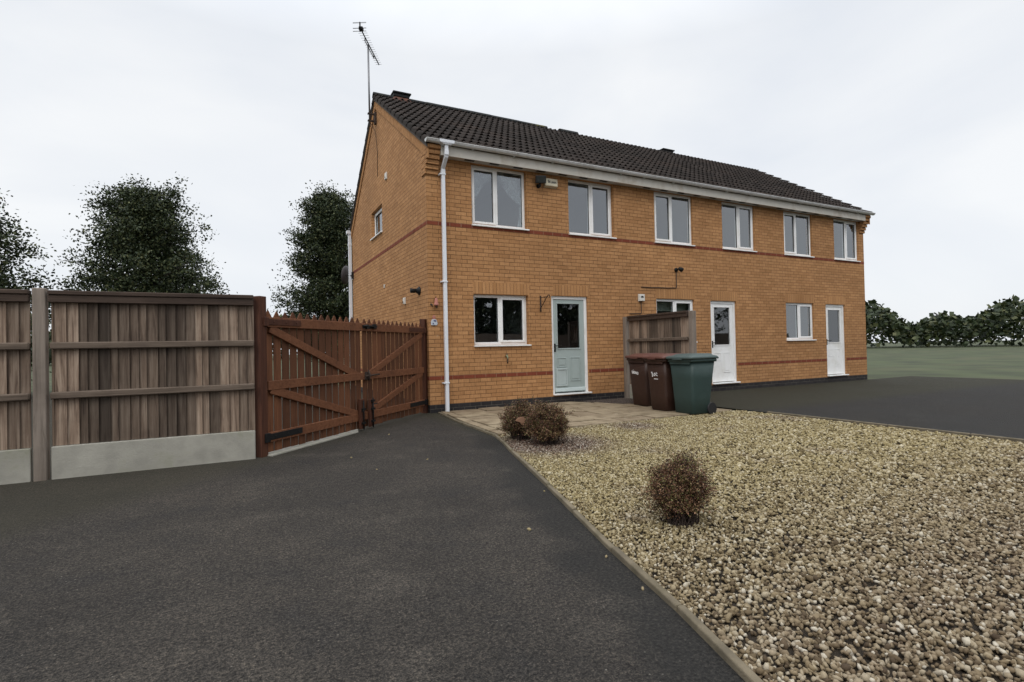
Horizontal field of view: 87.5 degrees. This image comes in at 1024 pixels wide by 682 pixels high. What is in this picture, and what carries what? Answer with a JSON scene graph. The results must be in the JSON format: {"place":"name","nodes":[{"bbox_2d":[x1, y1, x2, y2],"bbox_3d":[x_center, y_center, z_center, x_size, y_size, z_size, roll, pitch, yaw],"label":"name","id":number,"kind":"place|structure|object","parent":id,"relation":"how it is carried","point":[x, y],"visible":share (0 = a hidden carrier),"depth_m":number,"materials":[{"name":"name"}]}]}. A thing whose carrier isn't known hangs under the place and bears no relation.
{"place":"outdoors","nodes":[
{"label":"outdoors","id":0,"kind":"place"},
{"bbox_2d":[8,385,419,474],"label":"path","id":1,"kind":"structure","parent":0,"point":[50,408],"depth_m":9.69,"materials":[{"name":"concrete"}]},
{"bbox_2d":[268,429,357,455],"bbox_3d":[-2.480,1.305,6.939,0.180,0.034,1.920,-1,-1,18],"label":"gate threshold","id":2,"kind":"object","parent":1,"relation":"on","point":[289,449],"visible":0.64,"depth_m":6.70,"materials":[{"name":"concrete"}]},
{"bbox_2d":[0,411,744,681],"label":"driveway","id":3,"kind":"structure","parent":0,"point":[333,561],"depth_m":2.75,"materials":[{"name":"grey asphalt"}]},
{"bbox_2d":[0,289,31,484],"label":"board fence","id":4,"kind":"object","parent":3,"relation":"on","point":[15,389],"visible":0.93,"depth_m":4.99,"materials":[{"name":"wood"}]},
{"bbox_2d":[32,288,49,481],"bbox_3d":[-4.480,0.434,5.085,0.100,1.870,0.100,-1,-1,-27],"label":"fence post","id":5,"kind":"object","parent":3,"relation":"on","point":[40,374],"visible":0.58,"depth_m":5.05,"materials":[{"name":"grey concrete"}]},
{"bbox_2d":[47,290,255,479],"bbox_3d":[-3.625,0.427,5.501,1.760,1.840,0.108,-1,-1,-27],"label":"board fence","id":6,"kind":"object","parent":3,"relation":"on","point":[140,367],"visible":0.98,"depth_m":5.46,"materials":[{"name":"wood"}]},
{"bbox_2d":[253,296,267,457],"bbox_3d":[-2.827,0.422,6.011,0.102,1.850,0.104,-1,-1,18],"label":"gate post","id":7,"kind":"object","parent":3,"relation":"on","point":[260,376],"visible":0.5,"depth_m":5.97,"materials":[{"name":"brown wood"}]},
{"bbox_2d":[263,311,365,451],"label":"wooden gate","id":8,"kind":"structure","parent":7,"relation":"attached to","point":[340,370],"depth_m":6.81,"materials":[{"name":"red wood"}]},
{"bbox_2d":[419,319,427,412],"bbox_3d":[-1.615,0.483,9.819,0.102,1.775,0.104,-1,-1,18],"label":"gate post","id":9,"kind":"object","parent":3,"relation":"on","point":[423,323],"visible":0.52,"depth_m":9.77,"materials":[{"name":"brown wood"}]},
{"bbox_2d":[362,319,427,426],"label":"wooden gate","id":10,"kind":"structure","parent":9,"relation":"attached to","point":[378,355],"depth_m":8.69,"materials":[{"name":"red wood"}]},
{"bbox_2d":[0,0,1023,354],"label":"sky","id":11,"kind":"structure","parent":0,"point":[908,113],"materials":[{"name":"white"}]},
{"bbox_2d":[31,340,1023,435],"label":"ground","id":12,"kind":"structure","parent":0,"point":[1001,360],"depth_m":28.60,"materials":[{"name":"green plant"}]},
{"bbox_2d":[0,188,66,380],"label":"evergreen tree","id":13,"kind":"object","parent":12,"relation":"on","point":[4,267],"visible":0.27,"depth_m":15.73,"materials":[{"name":"green plant"}]},
{"bbox_2d":[31,172,237,341],"bbox_3d":[-13.492,-2.271,19.281,7.071,8.020,7.557,-1,-1,-27],"label":"evergreen tree","id":14,"kind":"object","parent":12,"relation":"on","point":[145,236],"visible":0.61,"depth_m":18.57,"materials":[{"name":"green plant"}]},
{"bbox_2d":[267,180,354,364],"bbox_3d":[-7.628,-2.683,22.875,5.408,8.692,5.664,-1,-1,-27],"label":"evergreen tree","id":15,"kind":"object","parent":12,"relation":"on","point":[328,215],"visible":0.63,"depth_m":22.04,"materials":[{"name":"green plant"}]},
{"bbox_2d":[346,90,631,412],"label":"brick house","id":16,"kind":"structure","parent":12,"relation":"on","point":[472,228],"depth_m":11.04,"materials":[{"name":"orange brick"}]},
{"bbox_2d":[341,266,353,284],"bbox_3d":[-4.991,-2.011,16.107,0.320,0.574,0.849,-1,-1,-24],"label":"satellite dish","id":17,"kind":"object","parent":16,"relation":"attached to","point":[345,276],"visible":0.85,"depth_m":16.12,"materials":[{"name":"grey metal"}]},
{"bbox_2d":[353,22,380,176],"bbox_3d":[-3.436,-5.686,13.162,0.311,3.370,1.653,-1,-1,4],"label":"tv aerial","id":18,"kind":"object","parent":16,"relation":"attached to","point":[361,29],"visible":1,"depth_m":13.02,"materials":[{"name":"metal"}]},
{"bbox_2d":[370,208,381,240],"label":"window","id":19,"kind":"structure","parent":16,"relation":"in","point":[379,212],"depth_m":13.59,"materials":[{"name":"white plastic"}]},
{"bbox_2d":[410,287,420,294],"bbox_3d":[-1.843,-0.956,10.154,0.179,0.168,0.165,-1,-1,-27],"label":"wall light","id":20,"kind":"object","parent":16,"relation":"attached to","point":[416,290],"visible":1,"depth_m":10.13,"materials":[{"name":"black metal"}]},
{"bbox_2d":[431,315,437,324],"bbox_3d":[-1.423,-0.379,9.780,0.125,0.180,0.025,-1,-1,-27],"label":"house plaque","id":21,"kind":"object","parent":16,"relation":"attached to","point":[433,321],"visible":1,"depth_m":9.77,"materials":[{"name":"white ceramic"}]},
{"bbox_2d":[434,298,438,307],"bbox_3d":[-1.385,-0.705,9.767,0.096,0.219,0.096,-1,-1,-27],"label":"wall ornament","id":22,"kind":"object","parent":16,"relation":"attached to","point":[436,304],"depth_m":9.74,"materials":[{"name":"pink ceramic"}]},
{"bbox_2d":[471,165,529,230],"bbox_3d":[-0.257,-2.801,10.521,1.242,1.203,0.207,-1,-1,-27],"label":"window","id":23,"kind":"structure","parent":16,"relation":"in","point":[494,224],"depth_m":10.51,"materials":[{"name":"white plastic"}]},
{"bbox_2d":[474,294,531,346],"bbox_3d":[-0.212,-0.399,10.488,1.232,1.009,0.207,-1,-1,-27],"label":"window","id":24,"kind":"structure","parent":16,"relation":"in","point":[499,309],"depth_m":10.52,"materials":[{"name":"white plastic"}]},
{"bbox_2d":[535,175,545,187],"bbox_3d":[0.573,-3.217,10.784,0.210,0.228,0.207,-1,-1,-6],"label":"floodlight","id":25,"kind":"object","parent":16,"relation":"attached to","point":[539,179],"visible":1,"depth_m":10.70,"materials":[{"name":"black plastic"}]},
{"bbox_2d":[540,295,549,311],"bbox_3d":[0.663,-0.761,10.672,0.028,0.320,0.372,-1,-1,-27],"label":"hanging basket bracket","id":26,"kind":"object","parent":16,"relation":"attached to","point":[543,302],"visible":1,"depth_m":10.79,"materials":[{"name":"metal"}]},
{"bbox_2d":[544,178,557,188],"bbox_3d":[0.792,-3.241,10.965,0.300,0.195,0.074,-1,-1,-27],"label":"alarm box","id":27,"kind":"object","parent":16,"relation":"attached to","point":[551,183],"visible":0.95,"depth_m":10.94,"materials":[{"name":"beige plastic"}]},
{"bbox_2d":[551,296,591,395],"bbox_3d":[1.221,0.088,11.190,0.938,2.044,0.177,-1,-1,-27],"label":"door","id":28,"kind":"structure","parent":16,"relation":"in","point":[570,365],"depth_m":11.20,"materials":[{"name":"green paint"}]},
{"bbox_2d":[568,180,616,238],"bbox_3d":[1.692,-2.828,11.530,1.232,1.203,0.207,-1,-1,-27],"label":"window","id":29,"kind":"structure","parent":16,"relation":"in","point":[589,185],"depth_m":11.58,"materials":[{"name":"white plastic"}]},
{"bbox_2d":[31,294,1023,363],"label":"treeline","id":30,"kind":"object","parent":12,"relation":"on","point":[986,326],"visible":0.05,"depth_m":76.83,"materials":[{"name":"green plant"}]},
{"bbox_2d":[438,412,763,681],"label":"kerb edging","id":31,"kind":"object","parent":12,"relation":"on","point":[736,664],"visible":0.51,"depth_m":2.53,"materials":[{"name":"concrete"}]},
{"bbox_2d":[623,317,629,398],"bbox_3d":[2.522,0.390,11.757,0.100,1.840,0.100,-1,-1,-27],"label":"fence post","id":32,"kind":"object","parent":12,"relation":"on","point":[626,353],"visible":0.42,"depth_m":11.71,"materials":[{"name":"grey concrete"}]},
{"bbox_2d":[539,126,771,391],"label":"brick house","id":33,"kind":"structure","parent":12,"relation":"on","point":[705,233],"depth_m":13.20,"materials":[{"name":"orange brick"}]},
{"bbox_2d":[638,294,644,301],"bbox_3d":[2.910,-0.974,12.014,0.159,0.166,0.064,-1,-1,-27],"label":"flue box","id":34,"kind":"object","parent":33,"relation":"attached to","point":[641,297],"visible":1,"depth_m":11.99,"materials":[{"name":"white plastic"}]},
{"bbox_2d":[641,272,676,287],"bbox_3d":[3.384,-1.419,12.293,1.080,0.416,0.022,-1,-1,-27],"label":"cable","id":35,"kind":"object","parent":33,"relation":"attached to","point":[664,287],"visible":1,"depth_m":12.36,"materials":[{"name":"metal"}]},
{"bbox_2d":[657,302,685,310],"bbox_3d":[3.717,-0.817,12.766,1.150,0.210,0.015,-1,-1,-27],"label":"window pane","id":36,"kind":"structure","parent":33,"relation":"attached to","point":[663,306],"depth_m":12.76,"materials":[{"name":"glass"}]},
{"bbox_2d":[654,192,694,246],"bbox_3d":[3.793,-2.858,12.594,1.242,1.203,0.165,-1,-1,-27],"label":"window","id":37,"kind":"structure","parent":33,"relation":"in","point":[656,194],"depth_m":12.57,"materials":[{"name":"white plastic"}]},
{"bbox_2d":[656,299,697,342],"bbox_3d":[3.838,-0.465,12.562,1.232,1.029,0.165,-1,-1,-27],"label":"window","id":38,"kind":"structure","parent":33,"relation":"in","point":[673,301],"depth_m":12.59,"materials":[{"name":"white plastic"}]},
{"bbox_2d":[674,267,683,271],"bbox_3d":[3.905,-1.660,12.473,0.132,0.120,0.192,-1,-1,-27],"label":"wall spotlight","id":39,"kind":"object","parent":33,"relation":"attached to","point":[680,269],"depth_m":12.42,"materials":[{"name":"black metal"}]},
{"bbox_2d":[710,301,740,384],"bbox_3d":[5.261,0.031,13.282,0.938,2.044,0.177,-1,-1,-27],"label":"door","id":40,"kind":"structure","parent":33,"relation":"in","point":[724,369],"depth_m":13.33,"materials":[{"name":"white plastic"}]},
{"bbox_2d":[721,202,756,251],"bbox_3d":[5.742,-2.885,13.604,1.232,1.203,0.165,-1,-1,-27],"label":"window","id":41,"kind":"structure","parent":33,"relation":"in","point":[737,247],"depth_m":13.64,"materials":[{"name":"white plastic"}]},
{"bbox_2d":[627,311,688,398],"bbox_3d":[2.962,0.360,10.898,0.108,1.840,1.740,-1,-1,-27],"label":"board fence","id":42,"kind":"object","parent":12,"relation":"on","point":[666,332],"visible":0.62,"depth_m":10.85,"materials":[{"name":"wood"}]},
{"bbox_2d":[688,311,696,352],"bbox_3d":[3.407,0.350,10.047,0.100,1.840,0.100,-1,-1,-27],"label":"fence post","id":43,"kind":"object","parent":12,"relation":"on","point":[692,333],"visible":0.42,"depth_m":10.02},
{"bbox_2d":[660,148,875,386],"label":"brick house","id":44,"kind":"structure","parent":12,"relation":"on","point":[813,288],"depth_m":15.09,"materials":[{"name":"orange brick"}]},
{"bbox_2d":[783,211,814,257],"bbox_3d":[7.833,-2.914,14.687,1.242,1.203,0.165,-1,-1,-27],"label":"window","id":45,"kind":"structure","parent":44,"relation":"in","point":[794,253],"depth_m":14.68,"materials":[{"name":"white plastic"}]},
{"bbox_2d":[786,303,816,340],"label":"window","id":46,"kind":"structure","parent":44,"relation":"in","point":[798,337],"depth_m":14.68,"materials":[{"name":"white plastic"}]},
{"bbox_2d":[826,304,848,375],"bbox_3d":[9.301,-0.025,15.374,0.938,2.044,0.177,-1,-1,-27],"label":"door","id":47,"kind":"structure","parent":44,"relation":"in","point":[835,350],"depth_m":15.43,"materials":[{"name":"white plastic"}]},
{"bbox_2d":[833,219,860,261],"bbox_3d":[9.782,-2.941,15.696,1.232,1.203,0.165,-1,-1,-27],"label":"window","id":48,"kind":"structure","parent":44,"relation":"in","point":[844,231],"depth_m":15.73,"materials":[{"name":"white plastic"}]},
{"bbox_2d":[710,376,1023,438],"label":"neighbour drive","id":49,"kind":"structure","parent":12,"relation":"on","point":[992,407],"depth_m":10.12,"materials":[{"name":"asphalt"}]},
{"bbox_2d":[767,411,1023,441],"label":"kerb edging","id":50,"kind":"object","parent":12,"relation":"on","point":[934,430],"visible":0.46,"depth_m":6.93,"materials":[{"name":"concrete"}]},
{"bbox_2d":[441,402,731,434],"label":"patio","id":51,"kind":"structure","parent":0,"point":[583,414],"depth_m":8.94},
{"bbox_2d":[625,353,660,405],"bbox_3d":[2.594,0.735,10.153,0.739,1.007,0.584,-1,-1,-27],"label":"wheelie bin","id":52,"kind":"object","parent":51,"relation":"on","point":[639,380],"visible":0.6,"depth_m":9.98,"materials":[{"name":"brown plastic"}]},
{"bbox_2d":[643,353,683,410],"bbox_3d":[2.737,0.722,9.348,0.750,1.007,0.603,-1,-1,-27],"label":"wheelie bin","id":53,"kind":"object","parent":51,"relation":"on","point":[660,382],"visible":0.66,"depth_m":9.14,"materials":[{"name":"brown plastic"}]},
{"bbox_2d":[666,353,718,413],"bbox_3d":[3.009,0.710,8.876,0.745,1.007,0.594,-1,-1,-27],"label":"wheelie bin","id":54,"kind":"object","parent":51,"relation":"on","point":[692,374],"visible":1,"depth_m":8.69,"materials":[{"name":"green plastic"}]},
{"bbox_2d":[499,409,1023,681],"bbox_3d":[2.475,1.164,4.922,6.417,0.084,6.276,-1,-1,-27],"label":"gravel","id":55,"kind":"structure","parent":0,"point":[659,438],"depth_m":3.23,"materials":[{"name":"beige gravel"}]},
{"bbox_2d":[496,397,537,441],"bbox_3d":[0.081,0.974,6.732,0.667,0.554,0.609,-1,-1,-27],"label":"shrub","id":56,"kind":"object","parent":55,"relation":"on","point":[516,429],"visible":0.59,"depth_m":6.61,"materials":[{"name":"brown plant"}]},
{"bbox_2d":[522,395,572,445],"bbox_3d":[0.429,0.935,6.335,0.621,0.606,0.607,-1,-1,14],"label":"shrub","id":57,"kind":"object","parent":55,"relation":"on","point":[544,422],"visible":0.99,"depth_m":6.22,"materials":[{"name":"brown plant"}]},
{"bbox_2d":[515,417,525,424],"bbox_3d":[0.102,0.947,6.320,0.148,0.097,0.026,-1,-1,-24],"label":"dead leaf","id":58,"kind":"object","parent":57,"relation":"in","point":[521,420],"visible":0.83,"depth_m":6.32,"materials":[{"name":"brown plant"}]},
{"bbox_2d":[499,435,616,459],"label":"leaf litter","id":59,"kind":"object","parent":55,"relation":"on","point":[534,441],"visible":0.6,"depth_m":6.25,"materials":[{"name":"brown plant"}]},
{"bbox_2d":[637,448,721,527],"bbox_3d":[1.075,0.932,3.458,0.523,0.511,0.529,-1,-1,16],"label":"shrub","id":60,"kind":"object","parent":55,"relation":"on","point":[679,491],"visible":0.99,"depth_m":3.37,"materials":[{"name":"brown plant"}]},
{"label":"gravel strip bed","id":61,"kind":"structure","parent":0,"visible":0},
{"bbox_2d":[581,398,632,403],"bbox_3d":[2.232,1.249,10.929,1.192,0.052,1.252,-1,-1,-27],"label":"gravel strip","id":62,"kind":"object","parent":61,"relation":"on","point":[622,400],"visible":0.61,"depth_m":11.12,"materials":[{"name":"grey gravel"}]}
]}

